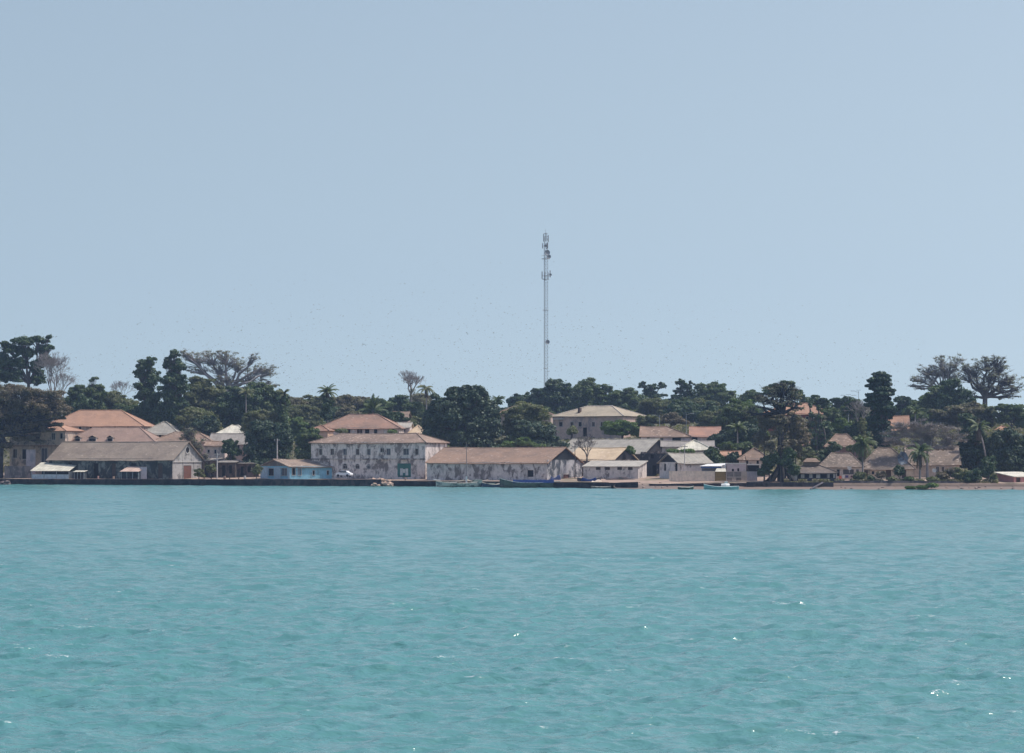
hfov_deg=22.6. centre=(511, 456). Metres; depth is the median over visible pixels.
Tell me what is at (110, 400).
slope tree
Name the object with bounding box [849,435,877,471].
palm tree
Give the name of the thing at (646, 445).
warehouse
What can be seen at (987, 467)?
bush
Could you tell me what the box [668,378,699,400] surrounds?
slope tree
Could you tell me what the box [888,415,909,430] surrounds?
orange roof house
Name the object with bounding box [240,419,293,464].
mango tree
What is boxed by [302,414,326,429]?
slope tree
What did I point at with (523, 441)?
slope tree
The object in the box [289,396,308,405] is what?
slope tree
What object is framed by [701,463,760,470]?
beach house
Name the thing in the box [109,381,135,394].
bare tree
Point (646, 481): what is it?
ground
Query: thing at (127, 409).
slope tree
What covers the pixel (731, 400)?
slope tree
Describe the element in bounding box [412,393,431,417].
slope tree
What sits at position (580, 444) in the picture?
bare tree
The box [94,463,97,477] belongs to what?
door
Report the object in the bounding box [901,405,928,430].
slope tree
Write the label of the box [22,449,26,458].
window
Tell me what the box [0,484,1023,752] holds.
water
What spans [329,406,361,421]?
slope tree
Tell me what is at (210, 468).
bush
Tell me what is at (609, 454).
warehouse
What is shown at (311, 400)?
slope tree
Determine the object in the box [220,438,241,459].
green shrub
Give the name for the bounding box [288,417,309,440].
slope tree
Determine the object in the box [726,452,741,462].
slope tree
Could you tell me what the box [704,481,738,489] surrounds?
motorboat
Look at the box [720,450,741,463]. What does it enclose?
orange corner shack
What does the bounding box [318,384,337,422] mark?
palm tree
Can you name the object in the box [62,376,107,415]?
slope tree
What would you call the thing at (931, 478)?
bush
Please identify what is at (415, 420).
slope tree
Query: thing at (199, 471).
bush
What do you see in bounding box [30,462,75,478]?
quay stall
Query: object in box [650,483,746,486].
slipway wall
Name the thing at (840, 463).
laundry house
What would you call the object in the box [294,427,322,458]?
round tree
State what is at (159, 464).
door
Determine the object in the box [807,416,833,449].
slope tree
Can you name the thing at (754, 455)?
brown roof house
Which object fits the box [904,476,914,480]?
bush
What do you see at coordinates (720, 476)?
gate
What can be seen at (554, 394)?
slope tree
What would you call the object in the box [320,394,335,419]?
vine mass
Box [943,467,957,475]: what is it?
bush
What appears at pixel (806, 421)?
slope tree
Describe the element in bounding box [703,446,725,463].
slope tree
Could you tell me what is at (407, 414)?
brown roof house
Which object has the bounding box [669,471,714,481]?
yard wall
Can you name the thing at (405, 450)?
window
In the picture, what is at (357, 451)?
window
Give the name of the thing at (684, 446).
utility pole
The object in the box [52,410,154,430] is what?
roof
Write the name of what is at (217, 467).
utility pole
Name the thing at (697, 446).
tent roof hut
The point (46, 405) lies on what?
dry tree
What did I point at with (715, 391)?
slope tree
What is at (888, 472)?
door
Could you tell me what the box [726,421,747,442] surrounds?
palm tree
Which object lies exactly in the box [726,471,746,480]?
block wall
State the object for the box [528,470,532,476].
window
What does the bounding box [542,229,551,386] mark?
lattice mast
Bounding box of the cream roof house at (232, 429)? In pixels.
[217,425,242,432]
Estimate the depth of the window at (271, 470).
628.34 m
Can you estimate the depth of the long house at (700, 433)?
648.40 m
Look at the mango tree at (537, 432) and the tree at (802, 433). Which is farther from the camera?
the mango tree at (537, 432)
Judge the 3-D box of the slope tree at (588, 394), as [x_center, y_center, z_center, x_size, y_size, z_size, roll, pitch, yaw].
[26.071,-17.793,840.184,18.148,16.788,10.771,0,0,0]
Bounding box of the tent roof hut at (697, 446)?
[678,439,708,453]
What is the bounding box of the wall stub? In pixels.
[26,450,35,473]
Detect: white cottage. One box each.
[203,440,227,459]
[397,422,413,432]
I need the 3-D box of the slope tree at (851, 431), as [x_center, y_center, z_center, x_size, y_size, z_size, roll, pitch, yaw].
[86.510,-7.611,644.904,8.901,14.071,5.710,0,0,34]
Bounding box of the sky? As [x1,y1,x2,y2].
[0,0,1023,412]
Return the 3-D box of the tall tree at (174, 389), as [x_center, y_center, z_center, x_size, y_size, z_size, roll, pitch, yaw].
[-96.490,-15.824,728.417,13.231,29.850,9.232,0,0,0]
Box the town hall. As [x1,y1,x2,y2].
[552,405,646,439]
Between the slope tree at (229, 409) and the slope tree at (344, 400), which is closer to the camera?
the slope tree at (229, 409)
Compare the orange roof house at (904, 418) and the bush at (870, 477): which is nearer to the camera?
the bush at (870, 477)
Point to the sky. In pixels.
(860, 162)
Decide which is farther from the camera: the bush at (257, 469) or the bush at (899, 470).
the bush at (257, 469)
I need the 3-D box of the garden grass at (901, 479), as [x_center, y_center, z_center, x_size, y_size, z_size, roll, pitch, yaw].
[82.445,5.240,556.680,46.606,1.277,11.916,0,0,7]
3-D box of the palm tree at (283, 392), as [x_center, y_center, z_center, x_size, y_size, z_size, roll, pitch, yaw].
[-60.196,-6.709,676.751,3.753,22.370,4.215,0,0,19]
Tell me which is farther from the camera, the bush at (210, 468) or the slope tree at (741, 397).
the slope tree at (741, 397)
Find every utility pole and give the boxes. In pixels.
[216,453,219,478]
[681,445,687,470]
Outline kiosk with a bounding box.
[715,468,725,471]
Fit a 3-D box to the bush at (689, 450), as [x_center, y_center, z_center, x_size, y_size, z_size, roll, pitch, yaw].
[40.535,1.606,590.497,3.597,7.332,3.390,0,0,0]
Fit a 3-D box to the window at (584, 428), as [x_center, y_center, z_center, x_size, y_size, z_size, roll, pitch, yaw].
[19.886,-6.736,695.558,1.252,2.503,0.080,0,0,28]
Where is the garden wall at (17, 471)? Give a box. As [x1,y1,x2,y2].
[4,466,30,477]
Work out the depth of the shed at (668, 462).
581.46 m
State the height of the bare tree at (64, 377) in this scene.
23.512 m
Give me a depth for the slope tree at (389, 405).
832.71 m
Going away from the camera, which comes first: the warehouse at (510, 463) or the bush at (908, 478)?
the bush at (908, 478)
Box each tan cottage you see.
[314,425,334,437]
[408,425,422,433]
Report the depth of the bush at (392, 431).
642.74 m
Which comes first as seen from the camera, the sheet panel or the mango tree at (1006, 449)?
the mango tree at (1006, 449)
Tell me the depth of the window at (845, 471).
572.39 m
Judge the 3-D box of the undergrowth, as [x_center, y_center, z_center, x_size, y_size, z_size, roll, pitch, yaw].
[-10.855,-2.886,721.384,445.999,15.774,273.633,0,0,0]
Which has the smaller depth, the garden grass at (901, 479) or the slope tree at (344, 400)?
the garden grass at (901, 479)
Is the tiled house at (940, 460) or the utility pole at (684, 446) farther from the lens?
the tiled house at (940, 460)
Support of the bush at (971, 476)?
on the ground at (646, 481)
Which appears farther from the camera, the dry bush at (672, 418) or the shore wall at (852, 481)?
the dry bush at (672, 418)
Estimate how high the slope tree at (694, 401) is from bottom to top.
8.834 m
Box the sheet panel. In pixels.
[140,467,146,478]
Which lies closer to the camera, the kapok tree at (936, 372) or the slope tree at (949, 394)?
the slope tree at (949, 394)
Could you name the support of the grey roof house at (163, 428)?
on the ground at (646, 481)
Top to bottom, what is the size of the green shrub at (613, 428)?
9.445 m
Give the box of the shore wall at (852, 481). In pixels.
[834,480,959,482]
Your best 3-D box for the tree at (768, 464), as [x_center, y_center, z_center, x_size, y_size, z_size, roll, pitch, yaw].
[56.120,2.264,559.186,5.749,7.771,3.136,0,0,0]
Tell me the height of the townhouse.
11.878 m
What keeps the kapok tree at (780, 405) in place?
on the ground at (646, 481)
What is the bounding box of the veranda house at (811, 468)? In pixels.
[787,458,838,480]
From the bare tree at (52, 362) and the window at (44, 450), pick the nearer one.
the window at (44, 450)
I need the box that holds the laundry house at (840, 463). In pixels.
[819,452,864,475]
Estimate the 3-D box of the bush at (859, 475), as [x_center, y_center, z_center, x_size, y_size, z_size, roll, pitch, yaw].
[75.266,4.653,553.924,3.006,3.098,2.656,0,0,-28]
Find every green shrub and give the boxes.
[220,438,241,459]
[566,425,578,438]
[599,420,639,438]
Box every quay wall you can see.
[0,479,252,485]
[253,479,380,485]
[391,481,442,486]
[457,482,613,488]
[614,482,637,487]
[746,482,833,486]
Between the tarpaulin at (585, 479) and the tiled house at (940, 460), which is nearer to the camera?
the tarpaulin at (585, 479)
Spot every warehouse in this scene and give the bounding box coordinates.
[46,441,204,478]
[425,447,583,479]
[567,438,661,460]
[573,447,638,475]
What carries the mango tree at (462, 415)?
on the ground at (646, 481)
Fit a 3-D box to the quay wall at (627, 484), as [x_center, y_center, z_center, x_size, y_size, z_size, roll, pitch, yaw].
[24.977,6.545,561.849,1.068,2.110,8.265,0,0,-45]
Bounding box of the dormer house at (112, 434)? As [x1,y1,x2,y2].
[71,427,158,441]
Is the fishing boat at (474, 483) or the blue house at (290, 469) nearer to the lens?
the fishing boat at (474, 483)
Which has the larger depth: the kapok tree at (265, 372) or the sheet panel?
the kapok tree at (265, 372)
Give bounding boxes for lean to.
[582,461,647,478]
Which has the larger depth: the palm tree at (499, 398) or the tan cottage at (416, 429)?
the palm tree at (499, 398)
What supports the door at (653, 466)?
in the ruin
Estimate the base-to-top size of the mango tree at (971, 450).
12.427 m
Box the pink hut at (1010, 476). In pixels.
[993,472,1023,481]
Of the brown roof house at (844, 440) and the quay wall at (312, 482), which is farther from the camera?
the brown roof house at (844, 440)
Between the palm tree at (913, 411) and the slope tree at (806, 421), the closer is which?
the slope tree at (806, 421)
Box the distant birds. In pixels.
[25,261,924,395]
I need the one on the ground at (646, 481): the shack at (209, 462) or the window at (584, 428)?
the shack at (209, 462)
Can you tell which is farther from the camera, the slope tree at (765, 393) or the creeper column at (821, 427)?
the slope tree at (765, 393)
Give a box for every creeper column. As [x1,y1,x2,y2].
[276,394,292,458]
[808,402,820,456]
[816,404,826,449]
[856,417,867,462]
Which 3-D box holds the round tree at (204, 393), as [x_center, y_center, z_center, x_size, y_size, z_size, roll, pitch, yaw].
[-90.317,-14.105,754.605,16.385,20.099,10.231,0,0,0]
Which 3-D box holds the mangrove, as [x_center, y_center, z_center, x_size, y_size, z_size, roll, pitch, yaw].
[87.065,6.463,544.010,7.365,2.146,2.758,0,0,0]
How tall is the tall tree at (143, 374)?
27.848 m
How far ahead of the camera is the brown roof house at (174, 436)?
667.04 m
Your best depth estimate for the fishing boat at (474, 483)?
589.27 m
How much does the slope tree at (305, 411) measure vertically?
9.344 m
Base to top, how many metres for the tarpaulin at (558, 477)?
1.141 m
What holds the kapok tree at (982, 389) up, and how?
on the ground at (646, 481)
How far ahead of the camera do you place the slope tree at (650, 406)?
796.70 m
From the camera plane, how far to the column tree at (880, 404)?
606.29 m
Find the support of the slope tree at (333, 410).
on the ground at (646, 481)
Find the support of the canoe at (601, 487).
on the water
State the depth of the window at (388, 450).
619.05 m
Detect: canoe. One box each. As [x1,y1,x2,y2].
[591,485,614,488]
[678,486,693,489]
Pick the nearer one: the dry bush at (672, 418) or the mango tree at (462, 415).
the mango tree at (462, 415)
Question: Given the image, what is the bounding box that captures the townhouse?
[308,433,449,478]
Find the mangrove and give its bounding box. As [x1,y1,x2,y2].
[905,483,938,489]
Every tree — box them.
[0,334,54,417]
[0,382,73,477]
[34,352,71,420]
[48,373,78,415]
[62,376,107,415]
[71,393,97,412]
[102,390,139,409]
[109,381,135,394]
[112,403,137,414]
[132,356,162,423]
[151,349,190,427]
[175,406,222,435]
[178,426,210,463]
[180,349,279,391]
[182,375,226,418]
[189,415,219,434]
[210,385,263,428]
[237,387,254,412]
[239,409,289,432]
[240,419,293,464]
[244,381,290,418]
[276,389,288,398]
[287,404,320,429]
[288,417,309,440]
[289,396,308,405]
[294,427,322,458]
[302,394,322,415]
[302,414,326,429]
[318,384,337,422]
[320,406,341,422]
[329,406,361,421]
[331,394,356,409]
[352,396,369,413]
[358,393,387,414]
[362,398,396,415]
[382,411,410,421]
[388,394,412,410]
[397,370,424,401]
[401,401,424,425]
[404,388,429,403]
[410,416,421,426]
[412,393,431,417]
[416,385,433,408]
[419,384,504,446]
[492,395,505,408]
[495,401,551,446]
[499,437,545,446]
[506,391,531,407]
[506,419,569,447]
[530,378,575,413]
[564,377,612,411]
[571,434,597,462]
[600,387,647,409]
[630,398,668,416]
[635,414,660,437]
[637,381,667,398]
[657,398,719,423]
[662,399,719,423]
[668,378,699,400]
[682,380,738,408]
[696,409,722,426]
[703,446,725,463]
[707,422,766,447]
[710,399,768,440]
[717,441,755,454]
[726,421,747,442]
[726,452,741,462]
[728,389,759,411]
[729,398,751,405]
[741,381,805,481]
[746,380,804,429]
[752,415,777,481]
[766,414,797,481]
[774,413,833,438]
[774,447,800,480]
[784,411,812,463]
[799,395,831,408]
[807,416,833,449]
[818,449,833,463]
[820,406,856,432]
[829,396,854,418]
[829,417,854,439]
[841,399,871,443]
[843,399,870,421]
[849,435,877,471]
[863,371,897,448]
[879,417,969,477]
[893,395,916,415]
[901,385,943,421]
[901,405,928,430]
[906,442,933,478]
[907,351,966,390]
[908,407,924,429]
[928,401,985,428]
[932,377,977,419]
[955,354,1023,404]
[955,413,976,439]
[957,427,990,470]
[966,418,991,455]
[974,403,999,427]
[979,455,996,478]
[986,426,1023,471]
[990,403,1023,427]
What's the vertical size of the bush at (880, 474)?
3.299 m
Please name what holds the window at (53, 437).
in the villa
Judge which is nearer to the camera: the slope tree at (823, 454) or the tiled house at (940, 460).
the tiled house at (940, 460)
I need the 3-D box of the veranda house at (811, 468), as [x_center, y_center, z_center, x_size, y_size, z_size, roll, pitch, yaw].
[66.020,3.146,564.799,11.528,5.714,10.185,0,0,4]
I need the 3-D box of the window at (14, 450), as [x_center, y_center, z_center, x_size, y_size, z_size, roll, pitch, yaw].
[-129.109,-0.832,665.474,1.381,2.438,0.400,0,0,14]
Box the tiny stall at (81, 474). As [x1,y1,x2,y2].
[73,470,87,478]
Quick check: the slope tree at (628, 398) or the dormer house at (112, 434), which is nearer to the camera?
the dormer house at (112, 434)
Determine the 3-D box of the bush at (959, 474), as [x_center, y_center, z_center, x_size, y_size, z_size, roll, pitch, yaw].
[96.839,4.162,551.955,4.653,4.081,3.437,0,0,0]
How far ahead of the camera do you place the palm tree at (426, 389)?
769.83 m
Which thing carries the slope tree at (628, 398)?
on the ground at (646, 481)
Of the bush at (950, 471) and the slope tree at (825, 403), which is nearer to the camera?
the bush at (950, 471)
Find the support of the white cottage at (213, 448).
on the ground at (646, 481)
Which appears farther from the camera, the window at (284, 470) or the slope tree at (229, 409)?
the slope tree at (229, 409)
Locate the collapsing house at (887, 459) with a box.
[864,447,915,478]
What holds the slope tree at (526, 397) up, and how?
on the ground at (646, 481)
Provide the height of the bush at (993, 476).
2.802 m
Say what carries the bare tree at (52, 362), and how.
on the ground at (646, 481)
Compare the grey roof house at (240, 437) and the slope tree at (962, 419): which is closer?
the slope tree at (962, 419)
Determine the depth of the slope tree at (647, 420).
679.12 m
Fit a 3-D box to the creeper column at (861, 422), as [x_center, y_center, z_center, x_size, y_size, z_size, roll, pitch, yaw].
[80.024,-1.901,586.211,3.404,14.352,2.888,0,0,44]
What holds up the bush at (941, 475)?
on the ground at (646, 481)
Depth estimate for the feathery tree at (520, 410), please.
653.02 m
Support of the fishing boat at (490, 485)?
on the water
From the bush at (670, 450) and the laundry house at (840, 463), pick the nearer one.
the laundry house at (840, 463)
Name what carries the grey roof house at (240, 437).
on the ground at (646, 481)
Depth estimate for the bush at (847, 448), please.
591.21 m
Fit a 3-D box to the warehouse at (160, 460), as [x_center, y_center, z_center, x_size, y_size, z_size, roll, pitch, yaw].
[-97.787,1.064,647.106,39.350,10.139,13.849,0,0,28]
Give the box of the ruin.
[640,451,666,475]
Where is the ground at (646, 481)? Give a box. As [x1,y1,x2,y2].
[0,423,1023,489]
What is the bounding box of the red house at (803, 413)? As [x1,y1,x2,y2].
[762,403,830,430]
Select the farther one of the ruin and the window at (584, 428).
the window at (584, 428)
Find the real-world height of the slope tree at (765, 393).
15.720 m
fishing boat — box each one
[433,442,487,486]
[481,482,499,486]
[500,478,559,487]
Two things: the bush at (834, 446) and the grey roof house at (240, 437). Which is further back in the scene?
the grey roof house at (240, 437)
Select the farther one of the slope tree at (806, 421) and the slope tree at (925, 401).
the slope tree at (925, 401)
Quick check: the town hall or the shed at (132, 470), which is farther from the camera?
the town hall
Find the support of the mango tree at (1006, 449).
on the ground at (646, 481)
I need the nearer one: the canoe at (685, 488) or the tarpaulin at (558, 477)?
the canoe at (685, 488)
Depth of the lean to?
588.77 m
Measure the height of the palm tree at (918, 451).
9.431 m
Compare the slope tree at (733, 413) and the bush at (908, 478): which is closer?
the bush at (908, 478)
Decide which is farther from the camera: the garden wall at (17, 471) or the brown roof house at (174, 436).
the brown roof house at (174, 436)
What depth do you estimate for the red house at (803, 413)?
701.95 m
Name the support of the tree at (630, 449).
on the ground at (646, 481)
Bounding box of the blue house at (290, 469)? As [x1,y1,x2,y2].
[260,459,333,478]
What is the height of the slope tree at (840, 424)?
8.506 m
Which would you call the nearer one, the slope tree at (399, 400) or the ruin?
the ruin
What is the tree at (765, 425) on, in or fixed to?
on the ground at (646, 481)
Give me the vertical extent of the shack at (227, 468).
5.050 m
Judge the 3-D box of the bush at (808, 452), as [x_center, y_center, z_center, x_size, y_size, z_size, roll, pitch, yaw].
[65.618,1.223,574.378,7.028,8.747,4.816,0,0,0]
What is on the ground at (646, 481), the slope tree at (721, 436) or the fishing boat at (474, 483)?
the slope tree at (721, 436)
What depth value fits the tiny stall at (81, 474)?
641.30 m
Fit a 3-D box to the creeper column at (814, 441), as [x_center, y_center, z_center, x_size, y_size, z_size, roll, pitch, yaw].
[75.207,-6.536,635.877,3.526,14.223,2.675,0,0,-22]
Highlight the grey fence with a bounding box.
[747,471,756,480]
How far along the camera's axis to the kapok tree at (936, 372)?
759.91 m
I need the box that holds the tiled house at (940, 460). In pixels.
[903,445,961,476]
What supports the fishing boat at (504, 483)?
on the water
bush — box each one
[193,468,205,478]
[204,463,215,476]
[225,455,236,459]
[250,464,263,478]
[335,428,347,432]
[387,429,397,432]
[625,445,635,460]
[653,412,690,426]
[666,448,679,452]
[680,448,694,452]
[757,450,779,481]
[796,444,819,462]
[825,441,842,451]
[845,445,857,455]
[852,471,866,478]
[867,474,874,480]
[874,470,887,480]
[886,476,898,480]
[893,465,904,478]
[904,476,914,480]
[926,476,940,480]
[935,471,949,479]
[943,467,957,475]
[950,467,968,480]
[962,468,982,481]
[980,460,995,478]
[989,473,998,480]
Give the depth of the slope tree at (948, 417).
702.98 m
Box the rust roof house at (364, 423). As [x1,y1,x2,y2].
[324,414,405,434]
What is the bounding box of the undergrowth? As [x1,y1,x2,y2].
[3,421,1023,475]
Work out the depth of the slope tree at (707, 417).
699.10 m
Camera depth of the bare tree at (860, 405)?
639.76 m
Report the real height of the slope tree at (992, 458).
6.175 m
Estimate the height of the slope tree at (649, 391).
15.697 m
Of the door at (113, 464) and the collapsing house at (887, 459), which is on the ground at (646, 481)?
the collapsing house at (887, 459)
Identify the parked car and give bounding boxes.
[336,471,352,476]
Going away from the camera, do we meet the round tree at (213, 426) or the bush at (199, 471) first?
the bush at (199, 471)
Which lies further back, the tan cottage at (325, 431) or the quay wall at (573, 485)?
the tan cottage at (325, 431)
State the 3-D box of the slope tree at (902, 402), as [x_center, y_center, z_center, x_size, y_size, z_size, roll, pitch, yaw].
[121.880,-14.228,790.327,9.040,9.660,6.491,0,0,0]
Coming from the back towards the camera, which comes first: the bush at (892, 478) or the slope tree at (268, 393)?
the slope tree at (268, 393)
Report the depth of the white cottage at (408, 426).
672.04 m
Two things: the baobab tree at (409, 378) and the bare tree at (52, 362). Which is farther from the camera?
the baobab tree at (409, 378)
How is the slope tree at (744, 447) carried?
on the ground at (646, 481)
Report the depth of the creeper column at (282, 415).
675.33 m
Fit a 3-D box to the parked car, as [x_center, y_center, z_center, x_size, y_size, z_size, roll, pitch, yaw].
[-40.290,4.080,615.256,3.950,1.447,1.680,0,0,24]
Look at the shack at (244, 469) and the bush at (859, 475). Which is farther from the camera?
the shack at (244, 469)
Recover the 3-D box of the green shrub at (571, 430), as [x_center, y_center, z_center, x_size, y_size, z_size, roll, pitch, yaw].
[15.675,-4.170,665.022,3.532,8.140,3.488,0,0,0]
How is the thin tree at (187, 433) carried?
on the ground at (646, 481)
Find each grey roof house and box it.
[147,421,180,436]
[210,433,247,460]
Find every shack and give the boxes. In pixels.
[202,458,222,476]
[218,460,240,477]
[237,461,258,476]
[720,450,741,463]
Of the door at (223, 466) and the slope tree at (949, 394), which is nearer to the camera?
the door at (223, 466)
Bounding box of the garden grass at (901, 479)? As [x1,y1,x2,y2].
[784,478,998,482]
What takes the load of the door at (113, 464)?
in the warehouse at (160, 460)
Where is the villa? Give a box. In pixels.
[10,422,84,473]
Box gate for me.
[715,472,725,480]
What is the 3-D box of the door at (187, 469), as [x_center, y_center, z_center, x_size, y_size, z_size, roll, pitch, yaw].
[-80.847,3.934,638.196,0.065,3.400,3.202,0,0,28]
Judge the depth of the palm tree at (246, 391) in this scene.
739.91 m
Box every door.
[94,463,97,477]
[112,463,115,477]
[158,463,161,477]
[184,466,190,478]
[222,465,224,476]
[652,465,655,474]
[886,470,890,477]
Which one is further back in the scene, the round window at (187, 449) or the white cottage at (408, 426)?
the white cottage at (408, 426)
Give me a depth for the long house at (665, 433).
641.90 m
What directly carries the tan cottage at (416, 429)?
on the ground at (646, 481)
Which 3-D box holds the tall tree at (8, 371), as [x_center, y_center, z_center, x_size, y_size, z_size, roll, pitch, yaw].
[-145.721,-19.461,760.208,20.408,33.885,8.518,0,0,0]
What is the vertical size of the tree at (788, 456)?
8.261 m
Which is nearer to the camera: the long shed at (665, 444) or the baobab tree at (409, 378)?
the long shed at (665, 444)
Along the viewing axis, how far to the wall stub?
654.52 m
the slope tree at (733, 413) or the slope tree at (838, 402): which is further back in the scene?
the slope tree at (838, 402)
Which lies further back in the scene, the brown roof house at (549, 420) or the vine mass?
the brown roof house at (549, 420)
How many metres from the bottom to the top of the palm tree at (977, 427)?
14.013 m
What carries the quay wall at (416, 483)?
on the ground at (646, 481)
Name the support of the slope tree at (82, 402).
on the ground at (646, 481)
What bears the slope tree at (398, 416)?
on the ground at (646, 481)
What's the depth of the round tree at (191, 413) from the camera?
698.55 m
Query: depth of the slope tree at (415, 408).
768.83 m
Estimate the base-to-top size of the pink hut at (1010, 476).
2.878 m
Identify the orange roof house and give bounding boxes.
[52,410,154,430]
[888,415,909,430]
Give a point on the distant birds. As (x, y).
(440, 351)
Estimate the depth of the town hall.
696.19 m
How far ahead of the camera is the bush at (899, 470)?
552.49 m
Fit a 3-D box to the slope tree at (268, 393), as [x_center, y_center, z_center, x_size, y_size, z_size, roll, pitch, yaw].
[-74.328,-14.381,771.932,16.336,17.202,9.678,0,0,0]
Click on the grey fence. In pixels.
(751, 475)
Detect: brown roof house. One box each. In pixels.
[156,431,213,454]
[392,411,411,421]
[500,404,554,435]
[737,447,768,476]
[823,433,857,457]
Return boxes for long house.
[639,426,691,440]
[689,426,720,449]
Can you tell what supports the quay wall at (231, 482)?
on the ground at (646, 481)
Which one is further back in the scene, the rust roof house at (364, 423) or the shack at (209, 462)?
the rust roof house at (364, 423)
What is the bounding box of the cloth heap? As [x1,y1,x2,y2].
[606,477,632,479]
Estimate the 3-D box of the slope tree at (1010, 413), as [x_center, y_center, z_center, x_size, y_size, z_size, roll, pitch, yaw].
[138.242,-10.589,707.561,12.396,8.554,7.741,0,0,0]
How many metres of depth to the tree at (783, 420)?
559.24 m
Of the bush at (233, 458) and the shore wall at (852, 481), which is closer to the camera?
the shore wall at (852, 481)
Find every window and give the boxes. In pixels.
[13,449,16,457]
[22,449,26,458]
[42,448,47,461]
[51,433,55,439]
[185,446,189,453]
[268,468,273,475]
[280,468,286,475]
[355,449,359,454]
[386,448,390,454]
[403,448,408,454]
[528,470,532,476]
[583,427,586,436]
[843,469,853,473]
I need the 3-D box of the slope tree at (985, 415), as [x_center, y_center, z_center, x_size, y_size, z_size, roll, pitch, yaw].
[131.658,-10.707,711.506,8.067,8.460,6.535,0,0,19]
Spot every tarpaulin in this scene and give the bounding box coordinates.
[550,475,560,479]
[581,477,596,480]
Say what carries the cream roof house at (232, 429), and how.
on the ground at (646, 481)
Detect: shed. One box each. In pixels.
[119,466,140,478]
[657,452,713,477]
[660,440,714,452]
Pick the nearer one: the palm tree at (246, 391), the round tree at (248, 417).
the round tree at (248, 417)
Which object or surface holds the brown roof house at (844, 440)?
on the ground at (646, 481)
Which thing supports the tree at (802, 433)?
on the ground at (646, 481)
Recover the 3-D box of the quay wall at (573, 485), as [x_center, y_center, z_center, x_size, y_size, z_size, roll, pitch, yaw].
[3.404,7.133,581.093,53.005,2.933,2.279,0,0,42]
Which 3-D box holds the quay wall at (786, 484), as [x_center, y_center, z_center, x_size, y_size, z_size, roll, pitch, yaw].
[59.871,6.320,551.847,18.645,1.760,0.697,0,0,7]
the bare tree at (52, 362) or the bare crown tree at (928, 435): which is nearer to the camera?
the bare crown tree at (928, 435)
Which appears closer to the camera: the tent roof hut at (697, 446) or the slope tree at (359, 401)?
the tent roof hut at (697, 446)
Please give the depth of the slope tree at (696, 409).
778.91 m
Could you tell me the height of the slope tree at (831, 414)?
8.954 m
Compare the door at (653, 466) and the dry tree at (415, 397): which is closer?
the door at (653, 466)

